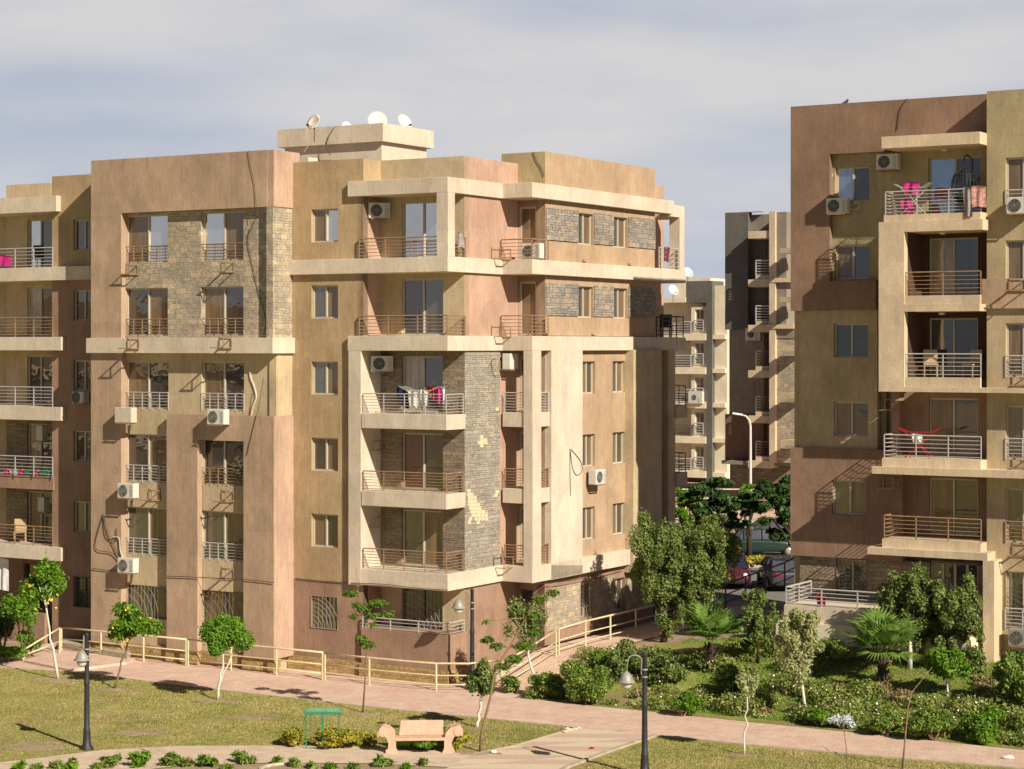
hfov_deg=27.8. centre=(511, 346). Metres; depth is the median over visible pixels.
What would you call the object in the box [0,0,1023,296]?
sky
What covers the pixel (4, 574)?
curtain
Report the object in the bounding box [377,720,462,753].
park bench
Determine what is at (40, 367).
balcony door
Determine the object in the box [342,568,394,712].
sapling
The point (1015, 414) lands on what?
window
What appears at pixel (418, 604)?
balcony door
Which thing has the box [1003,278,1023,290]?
wall bracket
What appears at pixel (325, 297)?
window
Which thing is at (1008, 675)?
shrub
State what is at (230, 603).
window
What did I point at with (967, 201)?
towel
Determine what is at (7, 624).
shrub
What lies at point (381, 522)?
wall bracket
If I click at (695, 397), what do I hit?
air conditioner
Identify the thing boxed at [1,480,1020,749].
ground
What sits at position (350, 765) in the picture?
bedding plant
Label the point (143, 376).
window
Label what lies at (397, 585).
cable
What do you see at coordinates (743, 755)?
soil patch
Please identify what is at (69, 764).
bedding plant
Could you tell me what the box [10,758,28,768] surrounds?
bedding plant
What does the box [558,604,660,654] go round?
metal fence
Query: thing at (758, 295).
apartment block
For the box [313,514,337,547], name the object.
window
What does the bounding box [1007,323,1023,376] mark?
window
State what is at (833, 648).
shrub
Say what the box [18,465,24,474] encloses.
flower pot
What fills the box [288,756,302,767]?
bedding plant
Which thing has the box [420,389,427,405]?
laundry
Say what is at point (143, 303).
window
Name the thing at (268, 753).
path
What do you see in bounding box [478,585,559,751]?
sapling
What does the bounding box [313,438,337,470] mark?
window
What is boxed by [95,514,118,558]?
cable
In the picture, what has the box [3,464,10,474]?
flower pot
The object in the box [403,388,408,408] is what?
laundry
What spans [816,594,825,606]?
cloth
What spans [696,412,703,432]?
window
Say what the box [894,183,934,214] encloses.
drying rack
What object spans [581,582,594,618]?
window
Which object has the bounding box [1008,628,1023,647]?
air conditioner
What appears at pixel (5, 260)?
cloth
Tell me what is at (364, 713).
soil patch
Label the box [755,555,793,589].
parked car
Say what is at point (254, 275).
cable
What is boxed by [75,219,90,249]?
window
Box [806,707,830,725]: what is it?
shrub
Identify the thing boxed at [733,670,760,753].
tree
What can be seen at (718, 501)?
street tree
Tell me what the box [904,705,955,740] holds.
shrub
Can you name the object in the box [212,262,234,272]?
wall bracket
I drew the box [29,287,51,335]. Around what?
balcony door
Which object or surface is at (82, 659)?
park lamp
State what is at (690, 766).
lawn
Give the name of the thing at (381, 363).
air conditioner
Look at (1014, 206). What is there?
air conditioner
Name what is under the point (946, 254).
balcony door
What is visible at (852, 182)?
window
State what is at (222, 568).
wall bracket
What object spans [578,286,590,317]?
window
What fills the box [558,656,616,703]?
shrub
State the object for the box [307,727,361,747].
hedge
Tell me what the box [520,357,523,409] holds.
balcony door
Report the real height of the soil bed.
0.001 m
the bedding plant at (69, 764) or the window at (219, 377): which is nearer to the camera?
the bedding plant at (69, 764)
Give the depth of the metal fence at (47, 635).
79.71 m
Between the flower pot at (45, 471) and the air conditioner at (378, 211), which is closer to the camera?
the air conditioner at (378, 211)
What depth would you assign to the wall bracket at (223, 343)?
76.51 m
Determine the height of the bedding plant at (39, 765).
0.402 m
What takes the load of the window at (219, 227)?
in the apartment block at (466, 481)
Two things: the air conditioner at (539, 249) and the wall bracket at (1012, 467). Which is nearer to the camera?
the wall bracket at (1012, 467)
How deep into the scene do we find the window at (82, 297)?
82.56 m
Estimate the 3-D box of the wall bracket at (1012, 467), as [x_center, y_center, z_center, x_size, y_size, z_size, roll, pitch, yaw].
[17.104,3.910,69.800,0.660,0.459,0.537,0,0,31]
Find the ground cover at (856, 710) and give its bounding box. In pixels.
[520,639,1023,746]
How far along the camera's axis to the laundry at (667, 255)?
84.99 m
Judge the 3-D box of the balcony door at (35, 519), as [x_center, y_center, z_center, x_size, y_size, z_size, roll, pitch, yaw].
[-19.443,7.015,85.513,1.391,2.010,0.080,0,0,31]
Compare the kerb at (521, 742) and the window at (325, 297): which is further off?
the window at (325, 297)
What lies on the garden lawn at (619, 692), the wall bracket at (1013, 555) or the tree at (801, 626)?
the tree at (801, 626)
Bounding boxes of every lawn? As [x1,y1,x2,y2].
[0,668,564,761]
[156,742,641,768]
[545,638,1023,749]
[575,736,1014,768]
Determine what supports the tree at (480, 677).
on the soil patch at (491, 727)
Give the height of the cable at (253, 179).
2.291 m
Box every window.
[73,576,90,607]
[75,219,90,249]
[75,290,90,320]
[75,360,90,390]
[75,431,90,461]
[75,501,90,531]
[126,584,166,619]
[128,214,167,262]
[128,288,167,335]
[128,361,167,408]
[128,434,166,482]
[128,506,166,555]
[202,590,242,623]
[204,211,242,260]
[204,286,242,334]
[204,361,243,410]
[204,440,242,485]
[204,511,242,560]
[311,595,337,629]
[313,209,337,241]
[313,285,337,318]
[313,362,337,394]
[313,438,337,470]
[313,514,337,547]
[522,589,532,610]
[578,213,590,244]
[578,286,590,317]
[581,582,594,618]
[583,361,591,393]
[583,434,591,466]
[583,507,591,539]
[613,217,624,247]
[613,288,624,318]
[613,361,621,392]
[613,432,621,463]
[613,503,621,534]
[615,578,621,610]
[696,309,703,330]
[696,343,703,362]
[696,377,703,389]
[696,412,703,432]
[696,446,703,467]
[833,480,865,514]
[835,323,867,357]
[835,402,867,435]
[836,559,866,595]
[837,167,868,200]
[837,245,868,278]
[1005,571,1023,625]
[1007,157,1023,196]
[1007,240,1023,278]
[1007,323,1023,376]
[1007,406,1023,459]
[1007,489,1023,542]
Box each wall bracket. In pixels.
[117,264,137,274]
[118,337,139,348]
[139,488,160,500]
[210,336,231,347]
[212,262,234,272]
[212,489,234,502]
[212,566,234,580]
[370,438,381,450]
[370,515,382,527]
[373,590,381,599]
[491,247,511,259]
[491,325,510,336]
[493,554,513,568]
[877,475,899,489]
[879,397,900,410]
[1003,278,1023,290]
[1007,372,1023,385]
[1007,455,1023,468]
[1007,542,1023,557]
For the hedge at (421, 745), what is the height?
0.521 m
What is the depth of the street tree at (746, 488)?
105.91 m
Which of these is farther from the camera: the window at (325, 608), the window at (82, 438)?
the window at (82, 438)
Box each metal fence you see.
[23,627,60,660]
[61,627,186,665]
[187,639,323,679]
[324,630,556,690]
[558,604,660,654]
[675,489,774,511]
[708,557,793,609]
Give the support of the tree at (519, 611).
on the ground at (679, 636)
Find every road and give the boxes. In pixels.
[679,568,793,601]
[743,552,793,555]
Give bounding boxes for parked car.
[724,552,753,587]
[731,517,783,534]
[734,527,789,554]
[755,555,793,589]
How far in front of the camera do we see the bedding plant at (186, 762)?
58.99 m
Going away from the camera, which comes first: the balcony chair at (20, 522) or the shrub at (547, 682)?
the shrub at (547, 682)
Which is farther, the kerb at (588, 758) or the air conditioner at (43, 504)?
the air conditioner at (43, 504)
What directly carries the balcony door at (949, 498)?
in the apartment block at (873, 294)
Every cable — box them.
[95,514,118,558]
[103,516,116,541]
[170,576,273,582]
[247,217,265,331]
[247,382,262,452]
[248,150,256,208]
[249,364,256,415]
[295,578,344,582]
[352,583,447,590]
[535,566,626,584]
[570,449,582,474]
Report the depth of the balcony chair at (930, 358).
72.34 m
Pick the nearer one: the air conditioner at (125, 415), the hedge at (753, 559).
the air conditioner at (125, 415)
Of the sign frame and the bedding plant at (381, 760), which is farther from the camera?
the sign frame
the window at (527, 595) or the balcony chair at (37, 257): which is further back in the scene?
the balcony chair at (37, 257)
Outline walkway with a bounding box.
[456,606,770,698]
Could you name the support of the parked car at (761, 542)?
on the road at (767, 553)
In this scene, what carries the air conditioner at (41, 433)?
attached to the apartment block at (466, 481)
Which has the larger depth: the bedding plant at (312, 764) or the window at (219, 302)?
the window at (219, 302)
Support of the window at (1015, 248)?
in the apartment block at (873, 294)
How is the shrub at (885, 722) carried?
on the garden lawn at (619, 692)
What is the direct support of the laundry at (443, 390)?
hanging from the drying rack at (419, 398)
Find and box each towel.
[912,433,922,442]
[963,187,971,216]
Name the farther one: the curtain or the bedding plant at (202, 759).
the curtain
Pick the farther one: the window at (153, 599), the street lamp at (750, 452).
the street lamp at (750, 452)
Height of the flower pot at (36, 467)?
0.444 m
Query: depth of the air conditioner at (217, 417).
76.72 m
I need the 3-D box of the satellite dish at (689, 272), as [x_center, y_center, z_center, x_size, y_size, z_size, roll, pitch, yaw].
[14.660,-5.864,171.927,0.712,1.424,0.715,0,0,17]
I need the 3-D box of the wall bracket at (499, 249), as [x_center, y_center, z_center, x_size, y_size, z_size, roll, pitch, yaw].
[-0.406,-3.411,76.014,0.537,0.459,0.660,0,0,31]
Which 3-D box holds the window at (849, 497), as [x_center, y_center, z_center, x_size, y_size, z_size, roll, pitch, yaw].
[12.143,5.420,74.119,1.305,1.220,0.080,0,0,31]
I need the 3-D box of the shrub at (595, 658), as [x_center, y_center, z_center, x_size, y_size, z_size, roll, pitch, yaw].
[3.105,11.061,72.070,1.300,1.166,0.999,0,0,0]
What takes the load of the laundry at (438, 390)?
hanging from the drying rack at (419, 398)
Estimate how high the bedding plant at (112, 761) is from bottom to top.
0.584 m
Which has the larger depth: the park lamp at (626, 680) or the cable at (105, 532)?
the cable at (105, 532)
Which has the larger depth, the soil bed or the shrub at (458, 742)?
the shrub at (458, 742)
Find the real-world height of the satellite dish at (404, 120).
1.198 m
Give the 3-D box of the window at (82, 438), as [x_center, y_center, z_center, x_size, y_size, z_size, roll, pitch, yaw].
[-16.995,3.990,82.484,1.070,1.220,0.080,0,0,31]
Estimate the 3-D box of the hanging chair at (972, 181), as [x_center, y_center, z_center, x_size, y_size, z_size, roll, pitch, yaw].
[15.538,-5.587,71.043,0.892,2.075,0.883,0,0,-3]
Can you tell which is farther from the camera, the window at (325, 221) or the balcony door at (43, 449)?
the balcony door at (43, 449)
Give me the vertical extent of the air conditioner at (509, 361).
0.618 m
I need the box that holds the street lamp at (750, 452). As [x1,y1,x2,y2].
[732,412,751,521]
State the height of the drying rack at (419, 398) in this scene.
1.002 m
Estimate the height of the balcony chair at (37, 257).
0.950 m
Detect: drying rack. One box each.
[398,386,444,413]
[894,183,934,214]
[897,427,942,458]
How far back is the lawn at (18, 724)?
66.79 m
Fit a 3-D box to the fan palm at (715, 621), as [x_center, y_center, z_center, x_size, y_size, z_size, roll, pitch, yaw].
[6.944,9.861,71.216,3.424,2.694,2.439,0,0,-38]
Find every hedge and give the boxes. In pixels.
[0,646,29,661]
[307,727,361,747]
[396,741,443,749]
[745,554,765,564]
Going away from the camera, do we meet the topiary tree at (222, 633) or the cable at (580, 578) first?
the topiary tree at (222, 633)
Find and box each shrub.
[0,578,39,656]
[0,604,15,646]
[15,628,41,656]
[278,726,304,746]
[355,730,378,746]
[452,732,470,749]
[500,675,520,692]
[527,671,565,697]
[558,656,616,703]
[584,649,616,673]
[605,637,641,676]
[634,644,697,683]
[672,690,702,716]
[709,663,742,695]
[800,638,852,661]
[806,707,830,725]
[826,714,856,728]
[860,710,901,734]
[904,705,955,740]
[956,703,1006,744]
[957,645,988,673]
[988,649,1023,707]
[1007,649,1023,666]
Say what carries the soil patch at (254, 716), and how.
on the lawn at (18, 724)
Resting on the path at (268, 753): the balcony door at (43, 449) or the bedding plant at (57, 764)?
the bedding plant at (57, 764)
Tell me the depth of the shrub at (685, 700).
66.87 m
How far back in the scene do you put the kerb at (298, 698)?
70.20 m
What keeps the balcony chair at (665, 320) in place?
on the apartment block at (466, 481)
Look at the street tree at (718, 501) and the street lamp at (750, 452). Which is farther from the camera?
the street lamp at (750, 452)
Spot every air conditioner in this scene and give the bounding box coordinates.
[32,426,51,441]
[34,497,51,513]
[71,391,90,403]
[115,407,136,423]
[118,483,139,499]
[118,557,139,574]
[207,409,229,425]
[368,202,389,219]
[370,356,392,371]
[499,353,519,369]
[521,243,543,259]
[587,469,605,485]
[688,391,703,403]
[745,328,760,340]
[826,198,849,215]
[876,153,900,171]
[1006,197,1023,215]
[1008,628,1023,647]
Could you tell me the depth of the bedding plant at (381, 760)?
58.93 m
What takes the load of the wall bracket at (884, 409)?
attached to the apartment block at (873, 294)
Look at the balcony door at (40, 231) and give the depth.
85.49 m
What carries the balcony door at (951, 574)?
in the apartment block at (873, 294)
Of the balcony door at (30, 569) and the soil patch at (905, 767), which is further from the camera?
the balcony door at (30, 569)
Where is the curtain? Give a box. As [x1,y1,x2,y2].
[0,558,8,590]
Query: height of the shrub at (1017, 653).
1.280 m
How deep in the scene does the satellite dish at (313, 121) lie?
84.48 m
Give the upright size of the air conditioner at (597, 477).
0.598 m
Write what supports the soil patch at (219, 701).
on the lawn at (18, 724)
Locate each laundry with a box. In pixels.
[396,387,402,404]
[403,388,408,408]
[408,389,418,407]
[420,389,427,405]
[430,385,435,399]
[435,386,441,404]
[441,387,445,402]
[458,231,464,247]
[664,247,669,262]
[901,199,912,213]
[904,182,919,193]
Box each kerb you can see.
[1,667,564,726]
[472,727,574,753]
[559,734,657,768]
[658,735,1023,768]
[675,602,792,611]
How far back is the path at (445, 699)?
68.03 m
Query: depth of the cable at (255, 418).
76.28 m
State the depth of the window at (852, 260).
74.35 m
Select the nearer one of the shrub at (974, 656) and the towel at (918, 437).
the shrub at (974, 656)
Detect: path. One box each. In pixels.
[0,643,1023,767]
[0,745,469,768]
[446,728,641,768]
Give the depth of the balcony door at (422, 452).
75.39 m
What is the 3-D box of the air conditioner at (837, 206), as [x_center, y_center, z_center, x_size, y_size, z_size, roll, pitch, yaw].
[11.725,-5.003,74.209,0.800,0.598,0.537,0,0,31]
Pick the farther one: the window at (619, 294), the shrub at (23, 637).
the window at (619, 294)
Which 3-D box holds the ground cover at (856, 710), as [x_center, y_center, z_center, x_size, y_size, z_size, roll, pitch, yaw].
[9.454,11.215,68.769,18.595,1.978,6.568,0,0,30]
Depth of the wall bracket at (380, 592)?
75.96 m
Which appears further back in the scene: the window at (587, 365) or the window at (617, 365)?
the window at (617, 365)
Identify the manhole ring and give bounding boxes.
[258,762,313,768]
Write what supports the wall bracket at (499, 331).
attached to the apartment block at (466, 481)
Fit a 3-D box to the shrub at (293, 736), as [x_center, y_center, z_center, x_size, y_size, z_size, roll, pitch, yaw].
[-6.594,11.700,61.977,0.858,0.626,0.748,0,0,0]
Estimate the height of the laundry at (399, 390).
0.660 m
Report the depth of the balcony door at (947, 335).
72.49 m
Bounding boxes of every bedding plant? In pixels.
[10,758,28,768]
[28,761,44,768]
[47,759,64,768]
[61,757,78,768]
[89,761,102,768]
[98,752,122,768]
[124,748,150,767]
[157,749,180,766]
[175,755,195,767]
[196,754,218,766]
[217,761,233,768]
[229,749,256,764]
[269,755,284,762]
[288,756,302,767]
[305,760,320,768]
[323,761,337,768]
[345,761,361,768]
[371,753,396,766]
[399,762,413,768]
[417,757,429,765]
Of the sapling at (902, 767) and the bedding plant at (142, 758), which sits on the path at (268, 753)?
the bedding plant at (142, 758)
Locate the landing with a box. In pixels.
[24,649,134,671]
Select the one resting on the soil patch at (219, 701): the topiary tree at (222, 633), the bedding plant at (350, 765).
the topiary tree at (222, 633)
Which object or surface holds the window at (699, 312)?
in the apartment block at (702, 359)
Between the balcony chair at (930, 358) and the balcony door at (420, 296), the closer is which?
the balcony chair at (930, 358)
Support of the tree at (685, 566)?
on the ground at (679, 636)
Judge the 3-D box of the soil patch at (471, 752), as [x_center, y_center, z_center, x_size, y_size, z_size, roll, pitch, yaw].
[-1.038,11.982,61.017,1.402,0.013,0.889,0,0,-9]
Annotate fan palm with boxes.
[677,596,750,671]
[840,604,921,683]
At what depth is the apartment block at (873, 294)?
72.67 m
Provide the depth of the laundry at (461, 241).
73.97 m
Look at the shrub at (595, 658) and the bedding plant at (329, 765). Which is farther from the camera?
the shrub at (595, 658)
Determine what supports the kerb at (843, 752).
on the ground at (679, 636)
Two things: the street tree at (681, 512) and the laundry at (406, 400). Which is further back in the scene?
the street tree at (681, 512)
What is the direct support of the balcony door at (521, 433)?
in the apartment block at (466, 481)
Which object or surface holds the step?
on the path at (445, 699)
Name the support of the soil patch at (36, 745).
on the lawn at (18, 724)
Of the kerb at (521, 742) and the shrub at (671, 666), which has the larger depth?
the shrub at (671, 666)
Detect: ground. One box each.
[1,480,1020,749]
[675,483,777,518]
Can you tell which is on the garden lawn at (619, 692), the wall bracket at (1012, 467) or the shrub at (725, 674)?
the shrub at (725, 674)
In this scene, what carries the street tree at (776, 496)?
on the road at (776, 594)
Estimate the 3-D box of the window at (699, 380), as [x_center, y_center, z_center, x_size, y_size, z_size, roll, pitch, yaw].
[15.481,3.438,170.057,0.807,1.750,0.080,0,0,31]
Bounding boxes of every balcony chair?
[13,519,26,542]
[27,245,43,266]
[660,314,671,336]
[923,349,937,376]
[962,349,981,376]
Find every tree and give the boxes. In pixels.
[15,551,69,678]
[105,598,166,687]
[195,612,255,699]
[463,656,496,726]
[502,595,548,688]
[626,507,742,642]
[675,487,693,536]
[684,476,761,539]
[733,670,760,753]
[737,483,763,555]
[738,587,778,663]
[750,473,789,545]
[772,605,824,711]
[875,561,945,669]
[921,646,975,696]
[933,568,985,657]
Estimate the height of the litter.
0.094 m
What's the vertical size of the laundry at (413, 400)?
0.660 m
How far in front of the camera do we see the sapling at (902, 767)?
58.56 m
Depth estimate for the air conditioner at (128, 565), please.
79.07 m
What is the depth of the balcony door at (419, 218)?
75.49 m
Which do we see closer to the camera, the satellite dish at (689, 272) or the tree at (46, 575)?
the tree at (46, 575)
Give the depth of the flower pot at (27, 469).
83.86 m
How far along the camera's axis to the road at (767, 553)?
111.18 m
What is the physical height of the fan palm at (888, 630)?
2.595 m
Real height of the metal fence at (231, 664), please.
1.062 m
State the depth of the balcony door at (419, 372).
75.39 m
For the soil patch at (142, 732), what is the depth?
64.12 m
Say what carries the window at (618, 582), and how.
in the apartment block at (466, 481)
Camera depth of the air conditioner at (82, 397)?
81.85 m
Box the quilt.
[971,185,986,206]
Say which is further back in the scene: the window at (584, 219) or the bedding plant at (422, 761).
the window at (584, 219)
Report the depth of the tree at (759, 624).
71.35 m
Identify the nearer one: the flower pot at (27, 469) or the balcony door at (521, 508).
the balcony door at (521, 508)
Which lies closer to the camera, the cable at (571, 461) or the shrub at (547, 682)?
the shrub at (547, 682)
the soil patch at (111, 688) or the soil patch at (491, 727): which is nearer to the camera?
the soil patch at (491, 727)
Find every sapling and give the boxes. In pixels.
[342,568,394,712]
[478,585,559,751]
[839,699,847,768]
[901,668,931,768]
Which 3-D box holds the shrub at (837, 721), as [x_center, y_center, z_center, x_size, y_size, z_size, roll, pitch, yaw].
[10.326,11.784,64.871,0.972,0.470,0.705,0,0,14]
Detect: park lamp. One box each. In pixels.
[74,633,93,750]
[451,588,474,689]
[617,652,648,768]
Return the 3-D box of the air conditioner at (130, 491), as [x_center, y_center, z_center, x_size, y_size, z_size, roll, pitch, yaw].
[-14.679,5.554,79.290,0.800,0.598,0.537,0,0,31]
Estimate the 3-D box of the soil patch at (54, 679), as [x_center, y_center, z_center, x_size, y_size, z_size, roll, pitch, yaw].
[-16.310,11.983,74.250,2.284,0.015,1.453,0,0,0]
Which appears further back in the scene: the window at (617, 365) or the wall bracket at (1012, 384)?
the window at (617, 365)
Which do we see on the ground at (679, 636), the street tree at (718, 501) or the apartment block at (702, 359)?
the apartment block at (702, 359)
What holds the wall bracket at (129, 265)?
attached to the apartment block at (466, 481)
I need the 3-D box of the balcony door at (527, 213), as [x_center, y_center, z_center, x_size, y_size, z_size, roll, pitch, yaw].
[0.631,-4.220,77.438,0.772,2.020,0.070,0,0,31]
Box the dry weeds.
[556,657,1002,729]
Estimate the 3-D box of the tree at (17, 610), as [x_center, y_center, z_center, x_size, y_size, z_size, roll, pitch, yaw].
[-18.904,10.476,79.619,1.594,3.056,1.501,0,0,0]
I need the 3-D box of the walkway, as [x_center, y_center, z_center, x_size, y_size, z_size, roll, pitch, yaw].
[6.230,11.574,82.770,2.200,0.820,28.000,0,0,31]
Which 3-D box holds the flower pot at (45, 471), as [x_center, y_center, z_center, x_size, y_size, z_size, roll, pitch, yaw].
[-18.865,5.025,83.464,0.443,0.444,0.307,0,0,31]
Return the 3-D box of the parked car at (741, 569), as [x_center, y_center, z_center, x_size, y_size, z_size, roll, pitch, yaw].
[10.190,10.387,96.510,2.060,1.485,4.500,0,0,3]
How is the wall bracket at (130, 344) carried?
attached to the apartment block at (466, 481)
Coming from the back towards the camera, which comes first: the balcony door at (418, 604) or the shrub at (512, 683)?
the balcony door at (418, 604)
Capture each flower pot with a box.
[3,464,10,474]
[9,464,18,474]
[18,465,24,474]
[24,465,32,475]
[34,465,39,475]
[39,465,50,475]
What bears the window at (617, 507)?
in the apartment block at (466, 481)
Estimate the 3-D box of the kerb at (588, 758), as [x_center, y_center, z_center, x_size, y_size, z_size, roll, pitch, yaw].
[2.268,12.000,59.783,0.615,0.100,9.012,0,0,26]
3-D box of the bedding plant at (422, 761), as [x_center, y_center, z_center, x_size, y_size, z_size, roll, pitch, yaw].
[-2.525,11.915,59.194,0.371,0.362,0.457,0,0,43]
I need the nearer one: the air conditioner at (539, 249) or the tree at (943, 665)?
the tree at (943, 665)
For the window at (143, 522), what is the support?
in the apartment block at (466, 481)
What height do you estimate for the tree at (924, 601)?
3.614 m
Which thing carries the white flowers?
on the garden lawn at (619, 692)
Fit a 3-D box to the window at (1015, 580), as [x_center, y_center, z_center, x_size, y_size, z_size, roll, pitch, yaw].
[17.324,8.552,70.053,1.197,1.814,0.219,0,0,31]
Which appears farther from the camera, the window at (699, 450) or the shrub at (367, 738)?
the window at (699, 450)
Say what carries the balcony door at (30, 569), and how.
in the apartment block at (466, 481)
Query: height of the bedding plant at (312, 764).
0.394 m
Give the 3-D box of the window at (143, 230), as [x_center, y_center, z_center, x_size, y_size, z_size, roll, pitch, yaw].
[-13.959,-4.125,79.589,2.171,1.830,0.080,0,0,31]
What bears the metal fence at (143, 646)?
on the path at (445, 699)
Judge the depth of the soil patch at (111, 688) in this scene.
72.34 m
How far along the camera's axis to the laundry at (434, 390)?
73.98 m
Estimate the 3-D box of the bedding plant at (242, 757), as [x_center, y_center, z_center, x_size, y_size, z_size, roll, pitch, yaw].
[-7.681,11.836,59.508,0.632,0.512,0.868,0,0,-37]
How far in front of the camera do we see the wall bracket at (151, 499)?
79.08 m
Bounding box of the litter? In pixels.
[1002,755,1013,758]
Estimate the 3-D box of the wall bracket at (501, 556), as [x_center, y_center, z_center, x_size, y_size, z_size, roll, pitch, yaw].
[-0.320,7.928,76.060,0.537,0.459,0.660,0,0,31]
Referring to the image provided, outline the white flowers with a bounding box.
[566,646,1020,741]
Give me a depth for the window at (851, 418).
74.24 m
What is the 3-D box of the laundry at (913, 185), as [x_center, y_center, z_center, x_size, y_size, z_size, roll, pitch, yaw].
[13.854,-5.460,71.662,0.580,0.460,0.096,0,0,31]
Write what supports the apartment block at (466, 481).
on the ground at (679, 636)
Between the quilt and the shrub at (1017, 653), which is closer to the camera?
the shrub at (1017, 653)
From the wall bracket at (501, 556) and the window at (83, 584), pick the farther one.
the window at (83, 584)
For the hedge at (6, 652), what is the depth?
78.40 m
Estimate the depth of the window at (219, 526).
77.69 m
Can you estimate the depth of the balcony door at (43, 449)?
85.58 m
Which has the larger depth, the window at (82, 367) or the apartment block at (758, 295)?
the apartment block at (758, 295)
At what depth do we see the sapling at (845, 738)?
57.29 m
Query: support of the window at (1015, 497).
in the apartment block at (873, 294)
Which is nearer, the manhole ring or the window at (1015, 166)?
the manhole ring
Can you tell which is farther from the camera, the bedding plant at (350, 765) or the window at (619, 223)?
the window at (619, 223)
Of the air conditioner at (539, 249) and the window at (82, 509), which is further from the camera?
the window at (82, 509)
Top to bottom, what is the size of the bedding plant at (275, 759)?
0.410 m
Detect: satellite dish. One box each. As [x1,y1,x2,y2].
[306,115,319,142]
[367,111,386,123]
[398,114,411,126]
[669,285,678,294]
[684,267,692,280]
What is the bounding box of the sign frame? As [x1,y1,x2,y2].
[304,708,340,747]
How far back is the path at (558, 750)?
61.16 m
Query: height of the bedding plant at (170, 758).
0.645 m
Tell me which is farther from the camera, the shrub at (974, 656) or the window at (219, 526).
the window at (219, 526)
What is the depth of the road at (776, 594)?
93.50 m
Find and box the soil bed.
[163,763,445,768]
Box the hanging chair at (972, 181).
[951,154,977,212]
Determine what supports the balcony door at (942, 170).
in the apartment block at (873, 294)
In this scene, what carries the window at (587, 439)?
in the apartment block at (466, 481)
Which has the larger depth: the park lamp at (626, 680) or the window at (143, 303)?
the window at (143, 303)
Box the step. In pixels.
[58,639,130,658]
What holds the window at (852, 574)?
in the apartment block at (873, 294)
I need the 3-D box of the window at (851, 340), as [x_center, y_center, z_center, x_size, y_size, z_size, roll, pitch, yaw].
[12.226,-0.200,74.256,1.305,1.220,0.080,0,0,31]
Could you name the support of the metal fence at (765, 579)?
on the walkway
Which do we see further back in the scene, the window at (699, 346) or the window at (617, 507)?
the window at (699, 346)
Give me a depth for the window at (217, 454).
77.69 m
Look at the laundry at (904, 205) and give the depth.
71.84 m
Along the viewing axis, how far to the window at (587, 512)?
80.00 m
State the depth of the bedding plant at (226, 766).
58.51 m
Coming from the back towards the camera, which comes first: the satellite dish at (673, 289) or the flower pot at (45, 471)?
the satellite dish at (673, 289)
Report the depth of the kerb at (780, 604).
88.90 m
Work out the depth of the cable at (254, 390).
76.73 m
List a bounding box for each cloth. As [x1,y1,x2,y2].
[0,255,10,265]
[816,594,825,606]
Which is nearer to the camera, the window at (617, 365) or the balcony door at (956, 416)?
the balcony door at (956, 416)
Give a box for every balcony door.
[26,563,49,607]
[29,219,51,266]
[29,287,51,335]
[29,356,51,403]
[29,423,51,472]
[29,491,51,540]
[401,588,442,628]
[403,201,436,256]
[403,278,442,334]
[403,356,442,411]
[403,433,442,489]
[403,509,442,566]
[520,206,535,258]
[520,281,535,334]
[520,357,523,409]
[520,432,523,484]
[520,507,523,559]
[930,156,980,213]
[930,237,977,294]
[930,318,977,375]
[930,398,977,455]
[930,478,977,536]
[931,561,979,595]
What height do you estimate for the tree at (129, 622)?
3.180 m
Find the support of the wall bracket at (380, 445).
attached to the apartment block at (466, 481)
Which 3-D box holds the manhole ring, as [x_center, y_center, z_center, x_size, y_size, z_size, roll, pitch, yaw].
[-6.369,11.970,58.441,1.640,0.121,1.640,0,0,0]
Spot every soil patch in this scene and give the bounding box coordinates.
[0,740,67,750]
[27,677,83,682]
[92,687,139,691]
[111,729,169,736]
[192,698,241,703]
[227,714,278,720]
[345,711,376,715]
[455,750,501,754]
[462,726,495,730]
[724,752,761,757]
[883,766,917,768]
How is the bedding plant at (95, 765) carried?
on the path at (268, 753)
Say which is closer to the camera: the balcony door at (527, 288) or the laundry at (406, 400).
the laundry at (406, 400)
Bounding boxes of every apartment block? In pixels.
[0,123,686,683]
[664,278,729,480]
[721,211,793,496]
[776,89,1023,663]

